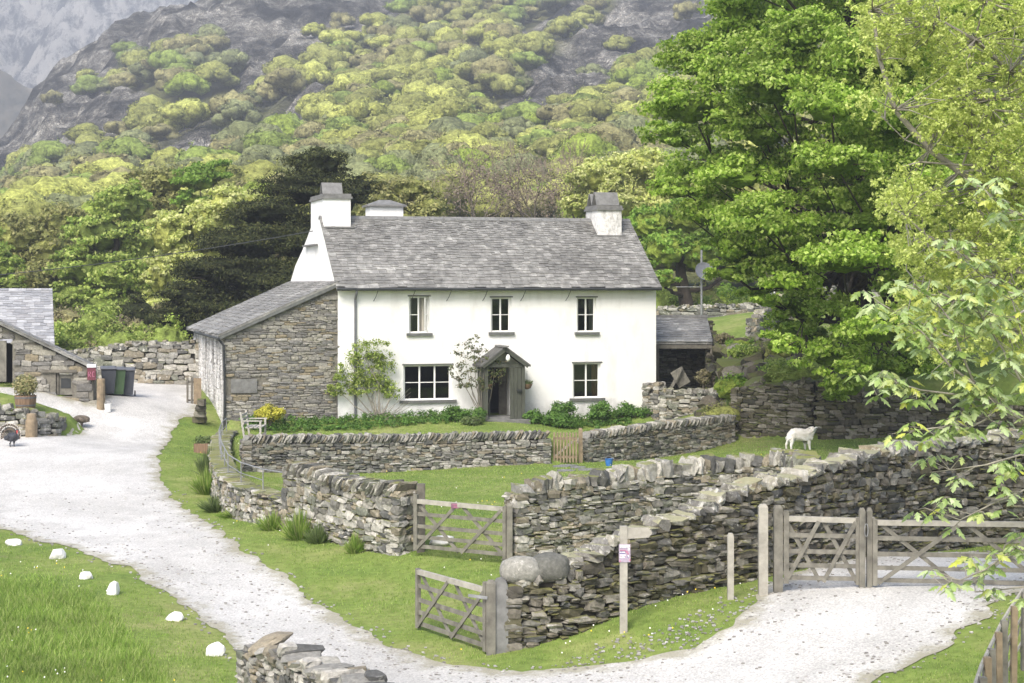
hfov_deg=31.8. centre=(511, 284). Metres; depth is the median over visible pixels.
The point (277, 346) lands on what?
lean to
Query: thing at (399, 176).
hillside tree
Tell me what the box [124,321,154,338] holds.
scrub bush
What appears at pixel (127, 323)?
scrub bush
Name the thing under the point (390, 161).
hillside tree
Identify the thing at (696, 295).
thicket bush
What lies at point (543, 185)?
hillside tree
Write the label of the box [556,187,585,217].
hillside tree
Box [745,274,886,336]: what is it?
drystone wall
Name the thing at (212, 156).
hillside tree
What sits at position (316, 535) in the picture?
grass clump
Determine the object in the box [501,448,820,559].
drystone wall
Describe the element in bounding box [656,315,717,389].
slate shed
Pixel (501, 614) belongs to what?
stone gatepost
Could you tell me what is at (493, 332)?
window
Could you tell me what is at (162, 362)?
drystone wall
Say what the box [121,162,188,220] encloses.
broadleaf tree
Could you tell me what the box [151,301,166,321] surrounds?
scrub bush
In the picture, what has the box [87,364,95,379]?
barn sign
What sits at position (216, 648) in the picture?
painted stone
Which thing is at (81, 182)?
hillside tree
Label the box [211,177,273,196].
hillside tree
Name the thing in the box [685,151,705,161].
hillside tree
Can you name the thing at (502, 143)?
hillside tree
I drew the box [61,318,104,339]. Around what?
scrub bush
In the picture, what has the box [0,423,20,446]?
turkey
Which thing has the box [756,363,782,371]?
bank fern
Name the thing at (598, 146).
hillside tree
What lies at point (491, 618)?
gate post
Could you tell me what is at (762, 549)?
gate post
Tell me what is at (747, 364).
rubble
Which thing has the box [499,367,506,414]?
inner door
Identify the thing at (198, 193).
hillside tree
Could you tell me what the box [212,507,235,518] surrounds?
grass clump
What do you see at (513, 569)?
boulder
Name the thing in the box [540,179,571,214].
hillside tree
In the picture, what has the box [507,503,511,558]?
gate post
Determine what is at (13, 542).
painted stone
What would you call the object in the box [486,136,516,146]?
hillside tree
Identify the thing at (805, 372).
bank fern
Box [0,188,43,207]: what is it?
hillside tree
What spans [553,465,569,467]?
flagstone
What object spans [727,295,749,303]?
thicket bush
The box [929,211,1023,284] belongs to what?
hillside tree
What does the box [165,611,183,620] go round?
painted stone
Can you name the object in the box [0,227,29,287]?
broadleaf tree
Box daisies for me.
[1,443,761,680]
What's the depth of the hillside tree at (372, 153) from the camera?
238.03 m
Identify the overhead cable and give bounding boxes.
[0,231,312,274]
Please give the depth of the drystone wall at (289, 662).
24.73 m
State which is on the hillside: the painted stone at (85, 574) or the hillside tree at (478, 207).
the hillside tree at (478, 207)
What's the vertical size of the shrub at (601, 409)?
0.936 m
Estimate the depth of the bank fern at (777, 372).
64.15 m
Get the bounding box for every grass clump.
[189,446,217,474]
[189,464,212,494]
[196,493,221,512]
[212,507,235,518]
[252,509,282,530]
[272,506,313,540]
[301,521,331,543]
[339,530,366,553]
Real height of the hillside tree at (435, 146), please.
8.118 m
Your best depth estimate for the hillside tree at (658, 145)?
237.49 m
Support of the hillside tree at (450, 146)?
on the hillside
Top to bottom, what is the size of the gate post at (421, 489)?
1.720 m
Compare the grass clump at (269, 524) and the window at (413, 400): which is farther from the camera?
the window at (413, 400)
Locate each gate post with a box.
[417,483,424,552]
[486,580,495,655]
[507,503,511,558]
[578,428,582,462]
[758,504,767,595]
[773,505,782,592]
[859,508,864,587]
[866,508,871,587]
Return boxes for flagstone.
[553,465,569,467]
[557,469,575,471]
[570,466,585,468]
[578,468,591,470]
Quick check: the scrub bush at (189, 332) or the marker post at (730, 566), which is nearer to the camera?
the marker post at (730, 566)
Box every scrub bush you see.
[53,301,91,326]
[54,319,71,330]
[54,326,68,345]
[55,332,91,350]
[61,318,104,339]
[73,302,125,330]
[80,331,133,348]
[85,320,146,346]
[102,321,130,332]
[110,314,145,332]
[115,290,156,325]
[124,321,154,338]
[139,313,192,341]
[150,323,193,339]
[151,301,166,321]
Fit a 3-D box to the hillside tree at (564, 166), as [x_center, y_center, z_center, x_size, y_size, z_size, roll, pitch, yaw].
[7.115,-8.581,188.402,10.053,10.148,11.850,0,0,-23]
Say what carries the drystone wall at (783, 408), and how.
on the ground at (186, 429)
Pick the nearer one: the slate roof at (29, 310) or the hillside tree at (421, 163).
the slate roof at (29, 310)
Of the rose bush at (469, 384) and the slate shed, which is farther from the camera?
the slate shed
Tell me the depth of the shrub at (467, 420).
65.84 m
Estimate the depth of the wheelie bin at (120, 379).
67.47 m
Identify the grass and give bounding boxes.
[0,569,173,682]
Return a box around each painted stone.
[5,539,21,545]
[49,549,65,558]
[79,571,92,578]
[106,581,119,594]
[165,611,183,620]
[206,642,225,655]
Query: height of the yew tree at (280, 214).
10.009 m
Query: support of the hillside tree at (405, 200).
on the hillside
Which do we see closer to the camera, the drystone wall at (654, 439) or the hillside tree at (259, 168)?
the drystone wall at (654, 439)
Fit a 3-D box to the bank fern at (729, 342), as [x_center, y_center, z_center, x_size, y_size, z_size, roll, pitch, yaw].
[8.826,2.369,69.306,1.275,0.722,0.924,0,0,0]
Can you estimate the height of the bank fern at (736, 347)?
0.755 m
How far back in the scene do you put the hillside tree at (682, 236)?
117.90 m
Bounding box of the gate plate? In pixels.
[451,503,458,507]
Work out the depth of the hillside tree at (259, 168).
171.91 m
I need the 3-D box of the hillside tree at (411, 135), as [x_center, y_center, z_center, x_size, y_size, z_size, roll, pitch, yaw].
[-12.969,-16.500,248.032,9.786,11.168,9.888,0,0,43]
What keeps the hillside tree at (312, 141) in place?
on the hillside
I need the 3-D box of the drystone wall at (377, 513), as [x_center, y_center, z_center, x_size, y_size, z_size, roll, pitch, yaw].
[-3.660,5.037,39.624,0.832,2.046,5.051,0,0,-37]
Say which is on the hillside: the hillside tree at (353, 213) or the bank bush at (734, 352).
the hillside tree at (353, 213)
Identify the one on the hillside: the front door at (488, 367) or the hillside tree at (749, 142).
the hillside tree at (749, 142)
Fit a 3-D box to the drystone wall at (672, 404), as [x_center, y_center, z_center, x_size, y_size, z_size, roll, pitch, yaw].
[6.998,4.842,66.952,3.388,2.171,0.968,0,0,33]
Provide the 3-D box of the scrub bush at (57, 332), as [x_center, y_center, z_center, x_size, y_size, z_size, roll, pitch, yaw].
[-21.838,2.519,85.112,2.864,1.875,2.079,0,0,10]
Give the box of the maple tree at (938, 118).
[841,0,1023,383]
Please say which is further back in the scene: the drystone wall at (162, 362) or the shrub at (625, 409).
the drystone wall at (162, 362)
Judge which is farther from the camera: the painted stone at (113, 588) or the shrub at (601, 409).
the shrub at (601, 409)
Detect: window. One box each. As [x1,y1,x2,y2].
[399,363,456,403]
[406,295,432,335]
[488,296,514,334]
[570,362,604,400]
[575,296,599,334]
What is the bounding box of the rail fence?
[973,588,1023,682]
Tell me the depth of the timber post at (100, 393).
65.27 m
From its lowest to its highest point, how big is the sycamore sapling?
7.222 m
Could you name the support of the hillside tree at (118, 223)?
on the hillside
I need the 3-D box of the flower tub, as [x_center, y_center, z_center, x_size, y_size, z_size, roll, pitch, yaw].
[-16.743,3.669,61.887,0.931,1.283,0.941,0,0,0]
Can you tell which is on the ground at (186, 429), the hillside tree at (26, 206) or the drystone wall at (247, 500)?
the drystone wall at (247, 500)
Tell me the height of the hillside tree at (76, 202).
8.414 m
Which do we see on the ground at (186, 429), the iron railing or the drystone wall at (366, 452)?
the drystone wall at (366, 452)
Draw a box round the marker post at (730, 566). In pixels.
[727,533,733,599]
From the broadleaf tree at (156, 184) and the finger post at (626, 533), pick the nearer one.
the finger post at (626, 533)
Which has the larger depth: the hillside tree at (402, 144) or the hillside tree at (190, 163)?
the hillside tree at (402, 144)
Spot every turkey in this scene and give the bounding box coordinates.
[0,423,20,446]
[74,415,89,426]
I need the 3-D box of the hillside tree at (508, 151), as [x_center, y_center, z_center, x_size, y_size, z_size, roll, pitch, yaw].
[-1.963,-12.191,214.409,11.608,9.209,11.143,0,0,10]
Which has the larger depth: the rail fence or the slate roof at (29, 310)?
the slate roof at (29, 310)
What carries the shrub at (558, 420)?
on the ground at (186, 429)
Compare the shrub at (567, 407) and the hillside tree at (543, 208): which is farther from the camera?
the hillside tree at (543, 208)
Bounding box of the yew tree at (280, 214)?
[145,145,378,325]
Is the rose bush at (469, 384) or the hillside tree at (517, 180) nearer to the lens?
the rose bush at (469, 384)
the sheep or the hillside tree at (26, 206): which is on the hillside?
the hillside tree at (26, 206)
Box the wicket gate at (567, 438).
[553,432,576,462]
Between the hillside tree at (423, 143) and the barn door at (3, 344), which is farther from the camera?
the hillside tree at (423, 143)
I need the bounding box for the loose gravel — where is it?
[2,488,1021,682]
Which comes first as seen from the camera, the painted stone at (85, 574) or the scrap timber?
the painted stone at (85, 574)
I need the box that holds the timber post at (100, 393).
[97,378,104,409]
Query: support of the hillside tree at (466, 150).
on the hillside
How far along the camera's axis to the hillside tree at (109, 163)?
251.71 m
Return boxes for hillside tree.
[0,187,7,192]
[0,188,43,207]
[0,196,57,224]
[9,173,41,188]
[23,176,88,196]
[36,191,99,208]
[63,170,93,179]
[67,177,101,194]
[70,183,176,251]
[71,157,144,173]
[81,202,99,216]
[89,166,131,181]
[89,188,108,199]
[93,171,133,188]
[166,157,211,168]
[176,187,208,196]
[180,160,211,171]
[200,152,237,163]
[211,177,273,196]
[212,159,290,193]
[227,173,293,188]
[232,144,285,165]
[254,203,364,265]
[271,144,320,169]
[283,136,328,154]
[293,154,352,174]
[325,142,370,161]
[344,162,397,176]
[354,144,384,157]
[363,152,413,174]
[367,171,406,179]
[370,171,414,178]
[382,125,440,152]
[383,139,423,157]
[383,149,415,166]
[385,173,431,213]
[398,146,467,176]
[405,168,451,182]
[413,136,442,153]
[414,143,445,161]
[420,136,494,157]
[421,160,469,172]
[428,170,509,216]
[437,127,473,142]
[439,133,498,148]
[449,144,498,172]
[476,142,517,150]
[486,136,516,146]
[486,152,548,176]
[488,166,550,191]
[489,140,533,151]
[489,145,543,164]
[493,186,559,217]
[528,179,552,191]
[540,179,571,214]
[546,156,564,167]
[546,156,614,180]
[547,129,619,162]
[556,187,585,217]
[566,118,639,143]
[584,123,642,150]
[592,149,629,162]
[618,182,692,200]
[643,142,669,148]
[643,244,726,284]
[651,147,693,160]
[665,185,721,288]
[679,135,729,155]
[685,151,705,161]
[695,134,741,143]
[724,140,784,151]
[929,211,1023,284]
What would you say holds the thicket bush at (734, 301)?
on the ground at (186, 429)
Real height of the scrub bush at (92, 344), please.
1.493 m
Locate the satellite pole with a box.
[695,250,712,314]
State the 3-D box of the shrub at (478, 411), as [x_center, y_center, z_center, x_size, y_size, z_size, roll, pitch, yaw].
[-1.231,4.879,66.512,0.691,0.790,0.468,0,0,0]
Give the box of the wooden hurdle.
[186,377,200,403]
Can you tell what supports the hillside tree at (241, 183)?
on the hillside
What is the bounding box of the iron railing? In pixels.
[218,418,281,489]
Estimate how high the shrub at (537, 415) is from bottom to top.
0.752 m
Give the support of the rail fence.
on the ground at (186, 429)
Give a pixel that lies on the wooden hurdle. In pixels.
(197, 387)
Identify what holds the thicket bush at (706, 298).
on the ground at (186, 429)
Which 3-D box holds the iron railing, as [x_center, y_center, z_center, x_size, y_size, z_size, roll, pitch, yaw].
[-7.980,4.718,51.682,1.204,0.796,21.271,0,0,-13]
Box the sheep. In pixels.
[785,426,817,449]
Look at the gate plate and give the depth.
36.78 m
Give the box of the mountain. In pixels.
[0,0,197,87]
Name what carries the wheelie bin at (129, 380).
on the track
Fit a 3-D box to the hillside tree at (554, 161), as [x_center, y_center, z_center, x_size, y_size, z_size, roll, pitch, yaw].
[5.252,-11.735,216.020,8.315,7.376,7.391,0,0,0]
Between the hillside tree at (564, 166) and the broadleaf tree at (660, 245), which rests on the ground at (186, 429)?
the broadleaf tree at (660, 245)
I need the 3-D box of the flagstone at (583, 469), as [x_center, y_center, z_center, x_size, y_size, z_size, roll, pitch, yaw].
[2.207,5.464,53.114,0.514,0.060,0.628,0,0,0]
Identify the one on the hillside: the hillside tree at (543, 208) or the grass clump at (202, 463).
the hillside tree at (543, 208)
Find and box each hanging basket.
[482,380,492,388]
[525,379,532,388]
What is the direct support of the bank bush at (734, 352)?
on the ground at (186, 429)
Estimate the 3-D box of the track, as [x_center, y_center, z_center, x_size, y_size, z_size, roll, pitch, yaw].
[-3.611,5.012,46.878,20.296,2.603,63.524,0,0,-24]
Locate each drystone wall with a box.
[0,403,66,437]
[60,339,199,384]
[207,430,281,524]
[235,642,393,682]
[239,430,551,473]
[280,461,417,555]
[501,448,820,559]
[504,428,1023,652]
[577,414,738,462]
[640,381,666,420]
[656,301,759,317]
[657,387,723,420]
[729,377,818,437]
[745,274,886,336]
[812,380,1023,439]
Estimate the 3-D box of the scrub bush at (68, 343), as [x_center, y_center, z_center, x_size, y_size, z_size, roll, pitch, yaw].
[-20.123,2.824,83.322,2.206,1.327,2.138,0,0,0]
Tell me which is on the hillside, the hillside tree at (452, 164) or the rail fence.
the hillside tree at (452, 164)
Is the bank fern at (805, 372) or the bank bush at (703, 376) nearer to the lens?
the bank fern at (805, 372)
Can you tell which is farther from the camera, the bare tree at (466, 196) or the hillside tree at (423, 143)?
the hillside tree at (423, 143)
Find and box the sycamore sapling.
[844,177,1023,610]
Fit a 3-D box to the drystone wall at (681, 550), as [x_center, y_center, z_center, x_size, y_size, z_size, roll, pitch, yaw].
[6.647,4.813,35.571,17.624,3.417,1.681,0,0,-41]
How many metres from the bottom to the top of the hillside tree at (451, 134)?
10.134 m
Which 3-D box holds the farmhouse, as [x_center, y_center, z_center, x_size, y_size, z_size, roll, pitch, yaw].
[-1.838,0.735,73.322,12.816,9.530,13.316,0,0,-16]
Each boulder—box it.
[499,556,538,582]
[533,552,569,582]
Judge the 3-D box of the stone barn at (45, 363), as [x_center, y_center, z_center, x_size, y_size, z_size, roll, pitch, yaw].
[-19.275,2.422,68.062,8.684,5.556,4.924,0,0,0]
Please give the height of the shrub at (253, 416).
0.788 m
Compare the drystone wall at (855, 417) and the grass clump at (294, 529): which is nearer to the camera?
the grass clump at (294, 529)
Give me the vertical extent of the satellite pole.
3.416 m
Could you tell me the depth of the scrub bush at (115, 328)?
84.31 m
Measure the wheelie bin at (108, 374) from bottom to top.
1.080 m
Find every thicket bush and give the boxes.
[656,286,678,310]
[690,278,722,304]
[693,294,713,304]
[708,294,749,304]
[714,280,736,304]
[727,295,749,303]
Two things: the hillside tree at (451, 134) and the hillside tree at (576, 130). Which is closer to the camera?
the hillside tree at (451, 134)
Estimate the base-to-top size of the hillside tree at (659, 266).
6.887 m
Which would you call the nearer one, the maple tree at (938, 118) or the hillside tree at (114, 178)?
the maple tree at (938, 118)
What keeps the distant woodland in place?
on the hillside
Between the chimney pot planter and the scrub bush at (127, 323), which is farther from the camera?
the scrub bush at (127, 323)
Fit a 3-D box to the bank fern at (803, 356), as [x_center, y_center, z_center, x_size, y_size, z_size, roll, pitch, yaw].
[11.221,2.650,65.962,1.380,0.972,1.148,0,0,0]
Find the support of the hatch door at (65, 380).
in the stone barn at (45, 363)
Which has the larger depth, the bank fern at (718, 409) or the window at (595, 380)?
the window at (595, 380)
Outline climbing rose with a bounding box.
[324,338,411,419]
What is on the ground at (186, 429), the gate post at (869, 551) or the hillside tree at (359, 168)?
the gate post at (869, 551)
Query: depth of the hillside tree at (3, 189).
218.52 m
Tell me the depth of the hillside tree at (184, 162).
231.69 m
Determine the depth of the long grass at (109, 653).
30.08 m
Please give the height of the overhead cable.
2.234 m
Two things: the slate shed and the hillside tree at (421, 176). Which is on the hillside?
the hillside tree at (421, 176)
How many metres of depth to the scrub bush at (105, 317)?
90.20 m
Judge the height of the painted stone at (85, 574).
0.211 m
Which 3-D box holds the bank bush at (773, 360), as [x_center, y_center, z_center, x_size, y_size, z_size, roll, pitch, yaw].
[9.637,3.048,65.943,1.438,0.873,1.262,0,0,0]
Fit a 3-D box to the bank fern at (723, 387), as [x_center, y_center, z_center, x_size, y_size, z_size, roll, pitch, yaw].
[8.025,3.653,65.206,1.456,1.131,1.248,0,0,0]
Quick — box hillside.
[0,0,1023,302]
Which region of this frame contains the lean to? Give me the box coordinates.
[186,280,339,429]
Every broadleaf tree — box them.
[0,201,87,287]
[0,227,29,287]
[41,178,165,312]
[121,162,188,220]
[138,182,273,307]
[168,159,233,209]
[353,171,453,216]
[556,145,690,227]
[623,195,752,305]
[713,137,945,274]
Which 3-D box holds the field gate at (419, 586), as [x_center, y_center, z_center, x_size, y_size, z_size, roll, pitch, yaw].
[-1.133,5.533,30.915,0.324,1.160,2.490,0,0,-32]
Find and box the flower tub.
[11,374,38,407]
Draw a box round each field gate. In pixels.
[413,494,506,558]
[415,568,487,651]
[784,510,858,584]
[872,519,1023,585]
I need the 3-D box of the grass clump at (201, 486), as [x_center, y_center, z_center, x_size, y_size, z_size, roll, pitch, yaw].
[-8.345,5.262,49.249,1.144,0.973,1.169,0,0,0]
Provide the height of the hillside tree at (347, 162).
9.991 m
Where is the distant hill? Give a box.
[0,70,32,138]
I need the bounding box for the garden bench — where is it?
[239,409,266,436]
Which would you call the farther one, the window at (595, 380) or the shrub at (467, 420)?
the window at (595, 380)
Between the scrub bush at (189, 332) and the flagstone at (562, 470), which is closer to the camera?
the flagstone at (562, 470)
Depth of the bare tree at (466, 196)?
122.15 m
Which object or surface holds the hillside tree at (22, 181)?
on the hillside
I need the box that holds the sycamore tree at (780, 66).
[630,0,1023,404]
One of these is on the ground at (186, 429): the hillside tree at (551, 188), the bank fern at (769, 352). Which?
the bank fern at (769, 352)
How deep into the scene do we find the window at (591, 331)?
69.52 m
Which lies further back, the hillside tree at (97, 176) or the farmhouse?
the hillside tree at (97, 176)
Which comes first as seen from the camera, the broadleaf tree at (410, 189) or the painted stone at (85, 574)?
the painted stone at (85, 574)
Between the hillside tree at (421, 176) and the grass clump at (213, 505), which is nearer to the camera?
the grass clump at (213, 505)
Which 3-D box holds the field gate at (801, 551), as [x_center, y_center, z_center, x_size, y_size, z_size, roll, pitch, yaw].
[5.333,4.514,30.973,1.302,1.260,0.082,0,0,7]
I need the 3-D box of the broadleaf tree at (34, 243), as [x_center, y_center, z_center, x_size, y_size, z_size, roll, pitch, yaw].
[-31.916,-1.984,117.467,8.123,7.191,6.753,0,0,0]
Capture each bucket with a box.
[104,400,111,411]
[605,456,612,465]
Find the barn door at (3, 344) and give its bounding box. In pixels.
[0,341,6,381]
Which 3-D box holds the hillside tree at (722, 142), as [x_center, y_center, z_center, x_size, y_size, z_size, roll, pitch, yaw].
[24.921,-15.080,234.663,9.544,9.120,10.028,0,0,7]
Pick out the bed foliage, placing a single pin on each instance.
(378, 419)
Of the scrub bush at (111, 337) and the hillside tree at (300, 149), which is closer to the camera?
the scrub bush at (111, 337)
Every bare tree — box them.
[413,141,533,216]
[460,138,575,217]
[518,136,642,217]
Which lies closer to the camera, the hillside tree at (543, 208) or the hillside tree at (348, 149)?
the hillside tree at (543, 208)
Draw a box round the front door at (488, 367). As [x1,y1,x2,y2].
[488,367,489,414]
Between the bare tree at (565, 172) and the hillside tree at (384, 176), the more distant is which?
the hillside tree at (384, 176)
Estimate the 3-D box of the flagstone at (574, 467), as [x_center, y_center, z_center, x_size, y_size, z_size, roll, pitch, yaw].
[2.018,5.552,54.609,0.484,0.060,0.633,0,0,0]
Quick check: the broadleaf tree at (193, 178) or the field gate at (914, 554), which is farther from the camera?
the broadleaf tree at (193, 178)
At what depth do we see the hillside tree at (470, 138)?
225.34 m
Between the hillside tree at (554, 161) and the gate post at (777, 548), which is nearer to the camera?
the gate post at (777, 548)
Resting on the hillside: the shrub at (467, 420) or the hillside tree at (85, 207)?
the hillside tree at (85, 207)
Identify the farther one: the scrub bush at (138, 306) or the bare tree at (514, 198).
the bare tree at (514, 198)
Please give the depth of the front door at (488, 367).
68.39 m
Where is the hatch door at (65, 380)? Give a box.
[59,374,71,394]
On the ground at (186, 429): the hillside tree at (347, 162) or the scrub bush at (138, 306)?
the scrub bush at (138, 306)
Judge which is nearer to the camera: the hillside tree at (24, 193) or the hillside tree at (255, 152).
the hillside tree at (24, 193)
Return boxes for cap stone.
[248,631,292,656]
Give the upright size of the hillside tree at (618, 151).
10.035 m
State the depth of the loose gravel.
29.96 m
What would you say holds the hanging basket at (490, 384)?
hanging from the farmhouse
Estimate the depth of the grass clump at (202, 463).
52.83 m
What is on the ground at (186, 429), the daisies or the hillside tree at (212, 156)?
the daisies
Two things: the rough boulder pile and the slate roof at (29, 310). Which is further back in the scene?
the slate roof at (29, 310)
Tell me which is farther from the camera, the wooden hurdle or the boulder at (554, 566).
the wooden hurdle
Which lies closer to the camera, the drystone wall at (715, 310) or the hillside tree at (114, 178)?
the drystone wall at (715, 310)
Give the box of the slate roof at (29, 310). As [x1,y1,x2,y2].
[0,288,54,344]
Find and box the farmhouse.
[291,183,661,423]
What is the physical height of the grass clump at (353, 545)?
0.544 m
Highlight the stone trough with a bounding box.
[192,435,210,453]
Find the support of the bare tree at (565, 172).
on the hillside
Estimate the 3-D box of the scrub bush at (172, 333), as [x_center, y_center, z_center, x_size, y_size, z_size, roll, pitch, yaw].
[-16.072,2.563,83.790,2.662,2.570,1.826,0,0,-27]
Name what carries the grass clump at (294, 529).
on the ground at (186, 429)
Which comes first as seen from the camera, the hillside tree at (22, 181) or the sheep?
the sheep
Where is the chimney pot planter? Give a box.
[25,413,37,436]
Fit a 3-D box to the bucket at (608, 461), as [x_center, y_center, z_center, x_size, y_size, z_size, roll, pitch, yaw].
[2.970,5.388,55.106,0.280,0.307,0.273,0,0,0]
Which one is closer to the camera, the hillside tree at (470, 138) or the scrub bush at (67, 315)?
the scrub bush at (67, 315)
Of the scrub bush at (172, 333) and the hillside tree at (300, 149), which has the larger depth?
the hillside tree at (300, 149)
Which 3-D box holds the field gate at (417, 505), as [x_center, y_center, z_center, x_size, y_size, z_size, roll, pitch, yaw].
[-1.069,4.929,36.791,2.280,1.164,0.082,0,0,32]
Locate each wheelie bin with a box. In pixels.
[100,366,116,393]
[114,366,125,393]
[122,367,135,395]
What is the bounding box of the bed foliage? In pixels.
[238,404,645,432]
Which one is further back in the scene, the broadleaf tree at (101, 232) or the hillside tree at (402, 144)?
the hillside tree at (402, 144)
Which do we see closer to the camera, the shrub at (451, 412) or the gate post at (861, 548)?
the gate post at (861, 548)
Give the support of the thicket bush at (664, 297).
on the ground at (186, 429)
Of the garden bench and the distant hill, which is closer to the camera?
the garden bench
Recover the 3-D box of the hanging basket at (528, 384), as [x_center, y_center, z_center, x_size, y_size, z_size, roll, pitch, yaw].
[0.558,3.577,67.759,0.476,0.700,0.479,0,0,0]
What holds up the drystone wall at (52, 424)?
on the ground at (186, 429)
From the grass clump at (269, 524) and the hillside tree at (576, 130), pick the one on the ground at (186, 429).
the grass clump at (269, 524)
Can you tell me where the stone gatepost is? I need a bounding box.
[495,577,507,653]
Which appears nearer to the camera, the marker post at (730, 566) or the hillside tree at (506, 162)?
the marker post at (730, 566)
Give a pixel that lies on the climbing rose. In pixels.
(357, 381)
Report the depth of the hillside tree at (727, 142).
235.44 m
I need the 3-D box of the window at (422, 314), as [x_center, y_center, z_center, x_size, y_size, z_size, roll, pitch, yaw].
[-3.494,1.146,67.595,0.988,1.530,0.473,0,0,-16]
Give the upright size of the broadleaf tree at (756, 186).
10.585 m
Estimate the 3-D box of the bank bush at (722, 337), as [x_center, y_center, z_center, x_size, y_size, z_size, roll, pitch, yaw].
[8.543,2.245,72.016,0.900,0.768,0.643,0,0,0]
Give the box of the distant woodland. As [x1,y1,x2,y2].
[0,0,1023,277]
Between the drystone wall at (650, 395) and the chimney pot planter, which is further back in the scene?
the drystone wall at (650, 395)
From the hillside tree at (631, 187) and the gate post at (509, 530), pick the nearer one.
the gate post at (509, 530)
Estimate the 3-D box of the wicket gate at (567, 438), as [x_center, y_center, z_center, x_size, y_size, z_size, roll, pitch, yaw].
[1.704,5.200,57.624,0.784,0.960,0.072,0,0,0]
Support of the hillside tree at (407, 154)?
on the hillside
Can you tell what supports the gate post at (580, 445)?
on the ground at (186, 429)
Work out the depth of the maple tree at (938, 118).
27.71 m
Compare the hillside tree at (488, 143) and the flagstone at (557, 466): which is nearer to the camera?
the flagstone at (557, 466)
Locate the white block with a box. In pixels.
[429,535,453,545]
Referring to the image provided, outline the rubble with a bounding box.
[694,329,803,416]
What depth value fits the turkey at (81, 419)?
63.38 m
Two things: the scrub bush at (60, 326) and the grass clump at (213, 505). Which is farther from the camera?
the scrub bush at (60, 326)
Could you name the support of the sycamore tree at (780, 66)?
on the ground at (186, 429)
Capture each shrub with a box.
[245,413,262,428]
[253,402,285,425]
[441,405,469,421]
[459,415,485,425]
[470,407,487,419]
[522,408,543,423]
[539,412,580,427]
[546,400,578,419]
[587,400,621,421]
[613,400,634,417]
[630,406,652,417]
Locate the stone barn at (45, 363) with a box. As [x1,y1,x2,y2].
[0,319,98,404]
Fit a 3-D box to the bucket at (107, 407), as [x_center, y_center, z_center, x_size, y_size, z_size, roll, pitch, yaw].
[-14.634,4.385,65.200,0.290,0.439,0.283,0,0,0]
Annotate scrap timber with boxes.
[670,366,689,387]
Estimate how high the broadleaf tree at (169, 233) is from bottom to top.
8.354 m
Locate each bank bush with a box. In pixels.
[694,369,711,388]
[714,332,733,344]
[727,343,762,357]
[764,356,788,363]
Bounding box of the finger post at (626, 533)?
[619,526,651,633]
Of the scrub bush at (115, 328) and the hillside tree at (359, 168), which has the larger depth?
the hillside tree at (359, 168)
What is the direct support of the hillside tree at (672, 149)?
on the hillside
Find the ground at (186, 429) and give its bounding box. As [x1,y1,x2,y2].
[0,291,1023,682]
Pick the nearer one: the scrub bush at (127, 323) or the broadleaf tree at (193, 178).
the scrub bush at (127, 323)
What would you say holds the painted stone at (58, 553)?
on the ground at (186, 429)
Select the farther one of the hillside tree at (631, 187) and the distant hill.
the distant hill
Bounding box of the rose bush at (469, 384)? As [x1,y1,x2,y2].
[447,334,507,407]
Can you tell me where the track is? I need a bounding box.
[0,383,1023,682]
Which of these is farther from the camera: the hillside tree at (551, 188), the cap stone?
the hillside tree at (551, 188)
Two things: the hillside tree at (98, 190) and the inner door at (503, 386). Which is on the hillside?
the hillside tree at (98, 190)
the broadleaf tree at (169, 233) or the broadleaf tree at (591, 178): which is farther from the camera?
the broadleaf tree at (591, 178)
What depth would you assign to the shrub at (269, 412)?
64.62 m
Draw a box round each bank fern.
[700,400,742,423]
[714,371,747,399]
[725,338,756,348]
[727,343,750,356]
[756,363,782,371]
[758,343,801,357]
[762,360,800,382]
[793,359,830,379]
[800,353,815,361]
[875,340,898,349]
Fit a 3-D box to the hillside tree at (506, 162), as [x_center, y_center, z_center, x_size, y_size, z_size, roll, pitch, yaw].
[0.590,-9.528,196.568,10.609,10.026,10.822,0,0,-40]
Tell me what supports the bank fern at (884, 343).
on the ground at (186, 429)
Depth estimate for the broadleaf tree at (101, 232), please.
104.01 m
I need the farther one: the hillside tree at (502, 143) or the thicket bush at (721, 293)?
the hillside tree at (502, 143)
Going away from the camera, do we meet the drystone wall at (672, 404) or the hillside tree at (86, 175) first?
the drystone wall at (672, 404)
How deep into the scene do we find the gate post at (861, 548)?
30.80 m
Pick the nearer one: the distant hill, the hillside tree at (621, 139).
the hillside tree at (621, 139)
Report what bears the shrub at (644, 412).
on the ground at (186, 429)
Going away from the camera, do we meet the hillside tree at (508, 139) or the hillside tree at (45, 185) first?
the hillside tree at (45, 185)

